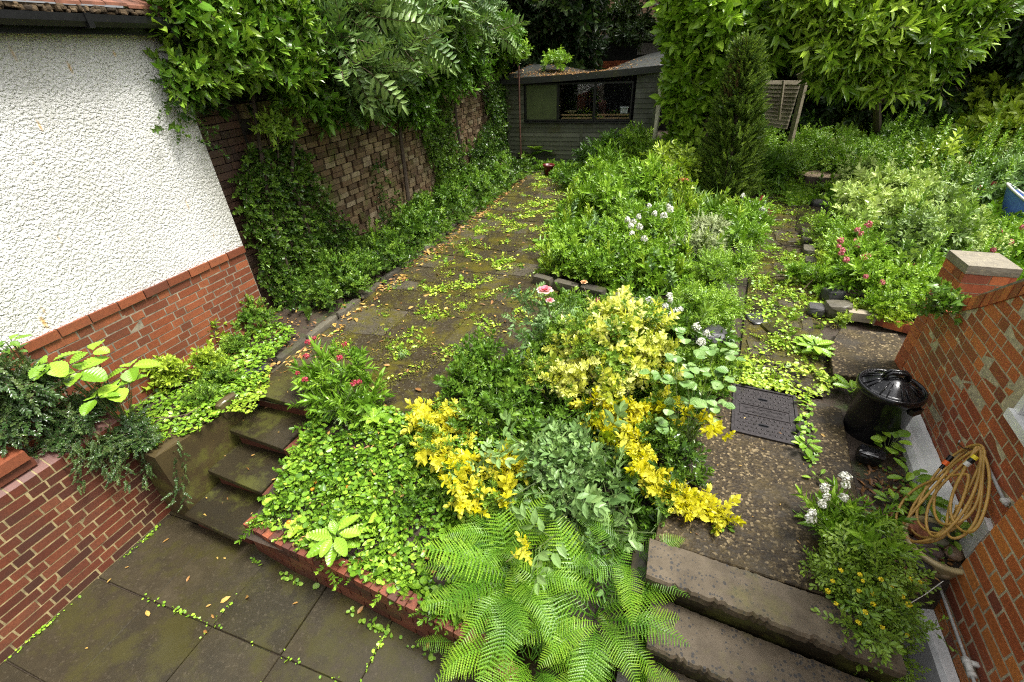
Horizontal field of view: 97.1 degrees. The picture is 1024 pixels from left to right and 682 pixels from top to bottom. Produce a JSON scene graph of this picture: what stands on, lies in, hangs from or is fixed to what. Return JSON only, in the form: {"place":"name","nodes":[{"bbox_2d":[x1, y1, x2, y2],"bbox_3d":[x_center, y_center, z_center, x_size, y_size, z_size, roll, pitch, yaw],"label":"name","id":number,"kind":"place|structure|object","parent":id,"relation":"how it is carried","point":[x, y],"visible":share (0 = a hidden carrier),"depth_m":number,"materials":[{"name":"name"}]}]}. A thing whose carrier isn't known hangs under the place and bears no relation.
{"place":"outdoors","nodes":[
{"label":"outdoors","id":0,"kind":"place"},
{"bbox_2d":[122,371,214,424],"bbox_3d":[-3.655,1.332,2.926,0.440,0.034,3.900,9,34,17],"label":"soil bed","id":1,"kind":"object","parent":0,"point":[166,395],"visible":0.12,"depth_m":4.13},
{"bbox_2d":[28,339,160,419],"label":"hydrangea","id":2,"kind":"object","parent":1,"relation":"on","point":[112,391],"visible":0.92,"depth_m":3.33,"materials":[{"name":"green plant"}]},
{"bbox_2d":[0,345,193,511],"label":"cotoneaster","id":3,"kind":"object","parent":1,"relation":"on","point":[24,402],"visible":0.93,"depth_m":3.24,"materials":[{"name":"green plant"}]},
{"bbox_2d":[116,318,296,458],"bbox_3d":[-2.924,0.425,4.201,0.775,0.147,2.504,9,34,17],"label":"ground cover","id":4,"kind":"object","parent":1,"relation":"on","point":[167,403],"visible":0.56,"depth_m":4.24,"materials":[{"name":"green plant"}]},
{"bbox_2d":[256,170,573,403],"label":"flagstone path","id":5,"kind":"structure","parent":0,"point":[442,330],"depth_m":5.76,"materials":[{"name":"grey stone"}]},
{"bbox_2d":[317,171,573,389],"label":"path weeds","id":6,"kind":"object","parent":5,"relation":"on","point":[427,288],"visible":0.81,"depth_m":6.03,"materials":[{"name":"green plant"}]},
{"bbox_2d":[0,511,896,681],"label":"patio paving","id":7,"kind":"structure","parent":0,"point":[116,630],"depth_m":3.18,"materials":[{"name":"stone"}]},
{"bbox_2d":[0,410,171,663],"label":"patio wall","id":8,"kind":"structure","parent":7,"relation":"on","point":[63,542],"depth_m":3.27,"materials":[{"name":"brick"}]},
{"bbox_2d":[0,0,266,451],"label":"rendered house","id":9,"kind":"structure","parent":7,"relation":"on","point":[119,233],"depth_m":3.59,"materials":[{"name":"paint"}]},
{"bbox_2d":[132,392,256,516],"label":"retaining wall","id":10,"kind":"structure","parent":7,"relation":"on","point":[208,446],"depth_m":3.88,"materials":[{"name":"concrete"}]},
{"bbox_2d":[185,363,352,543],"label":"garden steps","id":11,"kind":"structure","parent":7,"relation":"on","point":[268,437],"depth_m":3.99,"materials":[{"name":"stone"}]},
{"bbox_2d":[243,515,519,681],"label":"brick edging","id":12,"kind":"object","parent":7,"relation":"on","point":[356,589],"visible":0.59,"depth_m":3.14,"materials":[{"name":"red brick"}]},
{"bbox_2d":[805,556,963,676],"bbox_3d":[2.296,2.026,2.275,1.600,0.756,1.760,9,34,17],"label":"soil strip","id":13,"kind":"object","parent":7,"relation":"on","point":[936,597],"visible":0.05,"depth_m":2.69,"materials":[{"name":"brown soil"}]},
{"bbox_2d":[798,508,957,681],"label":"corydalis","id":14,"kind":"object","parent":13,"relation":"on","point":[858,582],"visible":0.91,"depth_m":2.37,"materials":[{"name":"green plant"}]},
{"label":"stone step","id":15,"kind":"object","parent":7,"relation":"on","visible":0},
{"bbox_2d":[645,660,696,681],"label":"stone step","id":16,"kind":"object","parent":15,"relation":"on","point":[680,677],"visible":0.57,"depth_m":2.54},
{"bbox_2d":[644,596,865,681],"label":"stone step","id":17,"kind":"object","parent":16,"relation":"on","point":[716,651],"visible":0.91,"depth_m":2.45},
{"bbox_2d":[645,538,906,681],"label":"stone step","id":18,"kind":"object","parent":17,"relation":"on","point":[782,615],"visible":0.91,"depth_m":2.49,"materials":[{"name":"grey stone"}]},
{"bbox_2d":[243,416,656,673],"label":"soil bank","id":19,"kind":"structure","parent":0,"point":[258,539],"depth_m":3.15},
{"bbox_2d":[306,514,365,566],"bbox_3d":[-1.251,1.434,3.219,0.387,0.259,0.398,9,34,17],"label":"foxglove rosette","id":20,"kind":"object","parent":19,"relation":"on","point":[322,544],"visible":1,"depth_m":3.16,"materials":[{"name":"green plant"}]},
{"bbox_2d":[234,397,549,648],"bbox_3d":[-0.826,1.139,3.418,2.298,0.602,1.377,9,34,17],"label":"ground cover","id":21,"kind":"object","parent":19,"relation":"on","point":[363,498],"visible":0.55,"depth_m":3.40,"materials":[{"name":"green plant"}]},
{"bbox_2d":[400,392,531,521],"bbox_3d":[-0.387,0.838,3.532,0.819,0.528,1.295,-16,35,-20],"label":"golden shrub","id":22,"kind":"object","parent":19,"relation":"on","point":[433,438],"visible":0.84,"depth_m":3.33,"materials":[{"name":"yellow plant"}]},
{"bbox_2d":[441,490,569,608],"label":"fern","id":23,"kind":"object","parent":19,"relation":"on","point":[544,536],"visible":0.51,"depth_m":3.02,"materials":[{"name":"green plant"}]},
{"bbox_2d":[415,495,609,681],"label":"fern","id":24,"kind":"object","parent":19,"relation":"on","point":[478,580],"visible":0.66,"depth_m":2.71,"materials":[{"name":"green plant"}]},
{"bbox_2d":[381,426,657,539],"bbox_3d":[-0.083,1.010,3.456,2.489,0.541,1.024,5,33,12],"label":"ivy mound","id":25,"kind":"object","parent":19,"relation":"on","point":[647,514],"visible":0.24,"depth_m":3.23,"materials":[{"name":"green plant"}]},
{"bbox_2d":[434,567,624,681],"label":"fern","id":26,"kind":"object","parent":19,"relation":"on","point":[521,679],"visible":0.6,"depth_m":2.55,"materials":[{"name":"green plant"}]},
{"bbox_2d":[448,399,671,606],"bbox_3d":[0.474,1.002,3.120,1.457,1.047,1.437,-21,37,-26],"label":"shrub","id":27,"kind":"object","parent":19,"relation":"on","point":[566,464],"visible":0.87,"depth_m":3.10,"materials":[{"name":"green plant"}]},
{"bbox_2d":[502,508,689,681],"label":"fern","id":28,"kind":"object","parent":19,"relation":"on","point":[589,658],"visible":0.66,"depth_m":2.63,"materials":[{"name":"green plant"}]},
{"bbox_2d":[554,507,688,623],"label":"fern","id":29,"kind":"object","parent":19,"relation":"on","point":[582,560],"visible":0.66,"depth_m":2.80,"materials":[{"name":"green plant"}]},
{"bbox_2d":[303,175,825,427],"bbox_3d":[1.894,-1.529,7.105,6.170,0.001,9.150,9,34,17],"label":"path bed","id":30,"kind":"object","parent":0,"point":[423,382],"visible":0.25,"depth_m":4.83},
{"bbox_2d":[222,127,991,560],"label":"garden soil","id":31,"kind":"structure","parent":0,"point":[836,397],"depth_m":4.76,"materials":[{"name":"brown soil"}]},
{"bbox_2d":[139,318,235,393],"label":"shrub","id":32,"kind":"object","parent":31,"relation":"on","point":[167,370],"visible":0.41,"depth_m":4.20,"materials":[{"name":"green plant"}]},
{"bbox_2d":[176,294,282,411],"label":"geranium","id":33,"kind":"object","parent":31,"relation":"on","point":[249,315],"visible":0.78,"depth_m":4.61,"materials":[{"name":"green plant"}]},
{"bbox_2d":[115,0,349,278],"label":"climbing vine","id":34,"kind":"object","parent":31,"relation":"on","point":[266,43],"visible":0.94,"depth_m":4.12,"materials":[{"name":"green plant"}]},
{"bbox_2d":[285,335,396,428],"bbox_3d":[-1.565,0.390,4.072,1.149,0.607,0.896,9,34,17],"label":"valerian","id":35,"kind":"object","parent":31,"relation":"on","point":[317,382],"visible":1,"depth_m":3.96,"materials":[{"name":"green plant"}]},
{"bbox_2d":[278,239,408,307],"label":"geranium","id":36,"kind":"object","parent":31,"relation":"on","point":[362,260],"visible":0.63,"depth_m":5.77,"materials":[{"name":"green plant"}]},
{"bbox_2d":[196,68,498,309],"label":"boundary wall","id":37,"kind":"structure","parent":31,"relation":"on","point":[343,161],"depth_m":6.56,"materials":[{"name":"brick"}]},
{"bbox_2d":[227,138,371,305],"bbox_3d":[-2.538,-1.529,5.971,0.346,2.460,2.458,9,34,17],"label":"ivy","id":38,"kind":"object","parent":37,"relation":"attached to","point":[294,230],"visible":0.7,"depth_m":5.43,"materials":[{"name":"green plant"}]},
{"bbox_2d":[406,82,468,188],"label":"ivy","id":39,"kind":"object","parent":37,"relation":"attached to","point":[431,137],"visible":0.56,"depth_m":8.71,"materials":[{"name":"green plant"}]},
{"bbox_2d":[467,78,511,170],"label":"ivy","id":40,"kind":"object","parent":37,"relation":"attached to","point":[496,123],"visible":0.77,"depth_m":10.84,"materials":[{"name":"green plant"}]},
{"bbox_2d":[271,151,537,319],"bbox_3d":[-1.300,-2.704,8.684,1.602,0.645,8.735,9,34,17],"label":"ivy cover","id":41,"kind":"object","parent":31,"relation":"on","point":[449,210],"visible":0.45,"depth_m":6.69,"materials":[{"name":"green plant"}]},
{"bbox_2d":[298,0,529,129],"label":"rowan tree","id":42,"kind":"object","parent":31,"relation":"on","point":[382,54],"visible":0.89,"depth_m":5.27,"materials":[{"name":"green plant"}]},
{"bbox_2d":[314,0,527,205],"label":"climbing vine","id":43,"kind":"object","parent":31,"relation":"on","point":[475,73],"visible":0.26,"depth_m":7.54,"materials":[{"name":"green plant"}]},
{"bbox_2d":[391,146,510,241],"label":"border plant","id":44,"kind":"object","parent":31,"relation":"on","point":[468,181],"visible":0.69,"depth_m":8.41,"materials":[{"name":"green plant"}]},
{"bbox_2d":[429,326,601,474],"bbox_3d":[0.080,0.472,3.887,1.528,0.723,1.443,9,34,17],"label":"green shrub","id":45,"kind":"object","parent":31,"relation":"on","point":[472,370],"visible":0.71,"depth_m":3.76,"materials":[{"name":"green plant"}]},
{"bbox_2d":[523,0,622,69],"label":"dark tree","id":46,"kind":"object","parent":31,"relation":"on","point":[579,26],"visible":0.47,"depth_m":13.01,"materials":[{"name":"green plant"}]},
{"bbox_2d":[595,0,661,52],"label":"hanging branches","id":47,"kind":"object","parent":46,"relation":"hanging from","point":[627,22],"visible":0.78,"depth_m":13.38,"materials":[{"name":"green plant"}]},
{"bbox_2d":[500,51,664,164],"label":"garden shed","id":48,"kind":"structure","parent":31,"relation":"on","point":[561,116],"depth_m":11.10,"materials":[{"name":"wood"}]},
{"bbox_2d":[525,83,558,120],"bbox_3d":[0.737,-5.921,11.220,0.842,0.830,0.065,9,34,17],"label":"window frame","id":49,"kind":"structure","parent":48,"relation":"in","point":[541,99],"depth_m":11.21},
{"bbox_2d":[558,82,595,120],"bbox_3d":[1.560,-5.798,10.967,0.882,0.830,0.065,9,34,17],"label":"window frame","id":50,"kind":"structure","parent":48,"relation":"in","point":[576,100],"depth_m":10.95,"materials":[{"name":"black glass"}]},
{"bbox_2d":[594,81,633,120],"bbox_3d":[2.398,-5.672,10.711,0.872,0.830,0.065,9,34,17],"label":"window frame","id":51,"kind":"structure","parent":48,"relation":"in","point":[613,99],"depth_m":10.69,"materials":[{"name":"black glass"}]},
{"bbox_2d":[517,285,690,436],"bbox_3d":[0.828,0.113,3.862,1.527,0.907,1.294,-22,37,-27],"label":"variegated euonymus","id":52,"kind":"object","parent":31,"relation":"on","point":[594,347],"visible":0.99,"depth_m":3.70,"materials":[{"name":"yellow plant"}]},
{"bbox_2d":[540,207,701,291],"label":"leafy plants","id":53,"kind":"object","parent":31,"relation":"on","point":[582,259],"visible":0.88,"depth_m":5.75,"materials":[{"name":"green plant"}]},
{"bbox_2d":[563,119,684,212],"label":"leafy plant","id":54,"kind":"object","parent":31,"relation":"on","point":[627,174],"visible":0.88,"depth_m":8.13,"materials":[{"name":"green plant"}]},
{"bbox_2d":[568,383,686,462],"bbox_3d":[0.864,0.616,3.451,0.945,0.493,0.804,9,34,17],"label":"euonymus skirt","id":55,"kind":"object","parent":31,"relation":"on","point":[655,403],"visible":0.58,"depth_m":3.42,"materials":[{"name":"yellow plant"}]},
{"bbox_2d":[519,282,750,448],"bbox_3d":[1.138,0.025,4.476,2.288,0.444,2.580,9,34,17],"label":"ground cover","id":56,"kind":"object","parent":31,"relation":"on","point":[698,379],"visible":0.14,"depth_m":4.21,"materials":[{"name":"green plant"}]},
{"bbox_2d":[501,280,590,359],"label":"rose","id":57,"kind":"object","parent":56,"relation":"on","point":[538,319],"visible":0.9,"depth_m":4.26,"materials":[{"name":"green plant"}]},
{"bbox_2d":[532,157,739,301],"bbox_3d":[1.767,-2.681,8.459,5.008,0.682,7.664,9,34,17],"label":"ground cover","id":58,"kind":"object","parent":31,"relation":"on","point":[611,285],"visible":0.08,"depth_m":6.57,"materials":[{"name":"green plant"}]},
{"bbox_2d":[539,170,747,280],"bbox_3d":[2.422,-2.593,8.103,3.019,0.694,6.639,9,34,17],"label":"wild growth","id":59,"kind":"object","parent":31,"relation":"on","point":[679,265],"visible":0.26,"depth_m":6.69,"materials":[{"name":"green plant"}]},
{"bbox_2d":[606,192,684,242],"bbox_3d":[1.753,-1.487,6.175,1.341,0.928,2.817,9,34,17],"label":"valerian","id":60,"kind":"object","parent":31,"relation":"on","point":[646,219],"visible":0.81,"depth_m":6.47,"materials":[{"name":"green plant"}]},
{"bbox_2d":[569,386,745,535],"bbox_3d":[0.947,0.796,3.283,0.533,0.403,1.531,-17,35,-21],"label":"trailing euonymus","id":61,"kind":"object","parent":31,"relation":"on","point":[692,505],"visible":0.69,"depth_m":2.99,"materials":[{"name":"yellow plant"}]},
{"bbox_2d":[630,411,714,526],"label":"dark shrub","id":62,"kind":"object","parent":31,"relation":"on","point":[684,449],"visible":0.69,"depth_m":3.14,"materials":[{"name":"green plant"}]},
{"bbox_2d":[639,138,713,208],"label":"rose","id":63,"kind":"object","parent":31,"relation":"on","point":[686,162],"visible":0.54,"depth_m":8.26,"materials":[{"name":"green plant"}]},
{"bbox_2d":[643,287,717,345],"bbox_3d":[1.656,-0.267,4.633,0.944,0.570,0.862,23,41,34],"label":"valerian","id":64,"kind":"object","parent":31,"relation":"on","point":[693,327],"visible":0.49,"depth_m":4.45,"materials":[{"name":"green plant"}]},
{"bbox_2d":[642,0,785,173],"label":"elder tree","id":65,"kind":"object","parent":31,"relation":"on","point":[697,37],"visible":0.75,"depth_m":8.65,"materials":[{"name":"green plant"}]},
{"bbox_2d":[665,239,769,333],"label":"feathery herb","id":66,"kind":"object","parent":31,"relation":"on","point":[723,266],"visible":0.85,"depth_m":5.03,"materials":[{"name":"green plant"}]},
{"bbox_2d":[693,29,774,205],"bbox_3d":[4.002,-3.820,7.940,1.343,2.775,1.377,9,34,17],"label":"columnar conifer","id":67,"kind":"object","parent":31,"relation":"on","point":[739,104],"visible":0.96,"depth_m":7.74,"materials":[{"name":"green plant"}]},
{"bbox_2d":[710,193,780,252],"bbox_3d":[3.566,-1.916,6.997,1.010,0.623,2.530,9,34,17],"label":"valerian","id":68,"kind":"object","parent":31,"relation":"on","point":[753,216],"visible":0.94,"depth_m":6.57,"materials":[{"name":"green plant"}]},
{"bbox_2d":[700,135,816,196],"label":"ground cover","id":69,"kind":"object","parent":31,"relation":"on","point":[771,178],"visible":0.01,"depth_m":9.22,"materials":[{"name":"green plant"}]},
{"bbox_2d":[763,72,807,144],"bbox_3d":[5.971,-5.131,9.925,1.096,1.637,0.335,24,41,35],"label":"timber fence","id":70,"kind":"object","parent":69,"relation":"on","point":[786,95],"visible":0.72,"depth_m":9.89,"materials":[{"name":"wood"}]},
{"bbox_2d":[731,59,854,144],"bbox_3d":[7.407,-8.878,11.027,4.491,8.844,4.382,-9,33,-10],"label":"dark tree","id":71,"kind":"object","parent":31,"relation":"on","point":[820,107],"visible":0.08,"depth_m":11.27,"materials":[{"name":"green plant"}]},
{"bbox_2d":[766,114,865,169],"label":"herb clump","id":72,"kind":"object","parent":31,"relation":"on","point":[812,142],"visible":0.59,"depth_m":9.95,"materials":[{"name":"green plant"}]},
{"bbox_2d":[799,207,879,255],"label":"feathery herb","id":73,"kind":"object","parent":31,"relation":"on","point":[826,227],"visible":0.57,"depth_m":6.33,"materials":[{"name":"green plant"}]},
{"bbox_2d":[791,472,925,599],"bbox_3d":[2.023,1.072,2.684,0.666,0.547,0.663,19,39,30],"label":"valerian","id":74,"kind":"object","parent":31,"relation":"on","point":[827,517],"visible":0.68,"depth_m":2.67,"materials":[{"name":"green plant"}]},
{"bbox_2d":[805,130,920,179],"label":"herb clump","id":75,"kind":"object","parent":31,"relation":"on","point":[823,161],"visible":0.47,"depth_m":9.10,"materials":[{"name":"green plant"}]},
{"bbox_2d":[822,221,913,299],"bbox_3d":[4.444,-1.065,5.603,1.092,0.623,2.034,18,38,29],"label":"valerian","id":76,"kind":"object","parent":31,"relation":"on","point":[857,248],"visible":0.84,"depth_m":5.32,"materials":[{"name":"green plant"}]},
{"bbox_2d":[722,0,1023,136],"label":"cherry laurel","id":77,"kind":"object","parent":31,"relation":"on","point":[874,55],"visible":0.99,"depth_m":7.11,"materials":[{"name":"green plant"}]},
{"bbox_2d":[843,368,928,446],"bbox_3d":[2.830,0.505,3.465,0.432,0.680,0.432,9,34,17],"label":"dustbin","id":78,"kind":"object","parent":31,"relation":"on","point":[888,400],"visible":0.93,"depth_m":3.32,"materials":[{"name":"black plastic"}]},
{"bbox_2d":[831,154,947,227],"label":"pale shrub","id":79,"kind":"object","parent":31,"relation":"on","point":[903,187],"visible":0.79,"depth_m":7.04,"materials":[{"name":"green plant"}]},
{"bbox_2d":[848,257,941,320],"bbox_3d":[4.252,-0.587,4.957,0.927,0.531,0.994,9,34,17],"label":"green mound","id":80,"kind":"object","parent":31,"relation":"on","point":[911,285],"visible":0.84,"depth_m":4.85,"materials":[{"name":"green plant"}]},
{"bbox_2d":[785,125,1023,314],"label":"ground cover","id":81,"kind":"object","parent":31,"relation":"on","point":[1015,219],"visible":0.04,"depth_m":6.65,"materials":[{"name":"green plant"}]},
{"bbox_2d":[806,14,1023,136],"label":"dark tree","id":82,"kind":"object","parent":31,"relation":"on","point":[953,90],"visible":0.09,"depth_m":10.04,"materials":[{"name":"green plant"}]},
{"bbox_2d":[820,121,1023,266],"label":"wild growth","id":83,"kind":"object","parent":31,"relation":"on","point":[960,165],"visible":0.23,"depth_m":6.09,"materials":[{"name":"green plant"}]},
{"bbox_2d":[825,126,1018,256],"bbox_3d":[9.559,-2.884,7.824,7.478,0.927,8.546,9,34,17],"label":"wild growth","id":84,"kind":"object","parent":31,"relation":"on","point":[984,231],"visible":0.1,"depth_m":6.67,"materials":[{"name":"green plant"}]},
{"bbox_2d":[864,102,986,159],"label":"border plant","id":85,"kind":"object","parent":31,"relation":"on","point":[923,129],"visible":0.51,"depth_m":9.80,"materials":[{"name":"green plant"}]},
{"bbox_2d":[829,122,1023,268],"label":"wild growth","id":86,"kind":"object","parent":31,"relation":"on","point":[933,254],"visible":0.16,"depth_m":5.67,"materials":[{"name":"green plant"}]},
{"bbox_2d":[867,173,996,267],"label":"rose bush","id":87,"kind":"object","parent":31,"relation":"on","point":[920,229],"visible":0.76,"depth_m":5.56,"materials":[{"name":"green plant"}]},
{"bbox_2d":[859,104,1023,206],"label":"wild growth","id":88,"kind":"object","parent":31,"relation":"on","point":[980,152],"visible":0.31,"depth_m":8.32,"materials":[{"name":"green plant"}]},
{"bbox_2d":[894,250,1022,369],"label":"brick pillar","id":89,"kind":"structure","parent":31,"relation":"on","point":[973,273],"depth_m":3.44,"materials":[{"name":"brick"}]},
{"bbox_2d":[897,278,1023,529],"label":"garden wall","id":90,"kind":"structure","parent":31,"relation":"on","point":[967,373],"depth_m":2.94,"materials":[{"name":"red brick"}]},
{"bbox_2d":[902,276,971,324],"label":"ivy","id":91,"kind":"object","parent":90,"relation":"attached to","point":[943,297],"visible":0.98,"depth_m":3.36,"materials":[{"name":"green plant"}]},
{"bbox_2d":[957,440,972,449],"bbox_3d":[2.821,0.649,2.797,0.110,0.056,0.010,12,35,22],"label":"wall hook","id":92,"kind":"object","parent":90,"relation":"attached to","point":[958,443],"depth_m":2.81,"materials":[{"name":"silver metal"}]},
{"bbox_2d":[895,443,990,543],"bbox_3d":[2.609,0.931,2.745,0.272,0.558,0.641,21,39,32],"label":"garden hose","id":93,"kind":"object","parent":92,"relation":"hanging from","point":[954,521],"visible":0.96,"depth_m":2.66,"materials":[{"name":"brown plastic"}]},
{"bbox_2d":[946,70,1023,157],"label":"choisya","id":94,"kind":"object","parent":31,"relation":"on","point":[1014,109],"visible":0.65,"depth_m":9.47,"materials":[{"name":"green plant"}]},
{"bbox_2d":[947,138,1023,211],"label":"grey valerian","id":95,"kind":"object","parent":31,"relation":"on","point":[993,190],"visible":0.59,"depth_m":7.41,"materials":[{"name":"green plant"}]},
{"bbox_2d":[951,6,1023,129],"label":"dark tree","id":96,"kind":"object","parent":31,"relation":"on","point":[1007,61],"visible":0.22,"depth_m":9.30,"materials":[{"name":"green plant"}]},
{"bbox_2d":[655,384,858,600],"bbox_3d":[1.825,0.913,3.334,1.183,0.070,1.905,13,36,22],"label":"concrete pad","id":97,"kind":"object","parent":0,"point":[764,478],"visible":0.46,"depth_m":3.08,"materials":[{"name":"grey concrete"}]},
{"bbox_2d":[639,327,745,442],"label":"hazel shrub","id":98,"kind":"object","parent":97,"relation":"on","point":[700,403],"visible":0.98,"depth_m":3.34,"materials":[{"name":"green plant"}]},
{"bbox_2d":[731,383,799,447],"bbox_3d":[2.087,0.597,3.738,0.490,0.027,0.640,12,35,21],"label":"manhole cover","id":99,"kind":"object","parent":97,"relation":"on","point":[769,415],"visible":0.99,"depth_m":3.71,"materials":[{"name":"metal"}]},
{"bbox_2d":[717,355,832,398],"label":"path weeds","id":100,"kind":"object","parent":97,"relation":"on","point":[765,383],"visible":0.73,"depth_m":4.08,"materials":[{"name":"green plant"}]},
{"bbox_2d":[746,193,814,390],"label":"side path","id":101,"kind":"structure","parent":0,"point":[788,240],"depth_m":5.59,"materials":[{"name":"grey stone"}]},
{"bbox_2d":[739,198,846,388],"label":"path weeds","id":102,"kind":"object","parent":101,"relation":"on","point":[795,314],"visible":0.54,"depth_m":5.25,"materials":[{"name":"green plant"}]},
{"bbox_2d":[826,329,902,382],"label":"concrete slab path","id":103,"kind":"structure","parent":0,"point":[856,352],"depth_m":4.32,"materials":[{"name":"grey concrete"}]},
{"label":"ground","id":104,"kind":"structure","parent":0,"visible":0},
{"bbox_2d":[898,492,1023,681],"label":"house wall","id":105,"kind":"structure","parent":104,"relation":"on","point":[984,594],"depth_m":2.35,"materials":[{"name":"brick"}]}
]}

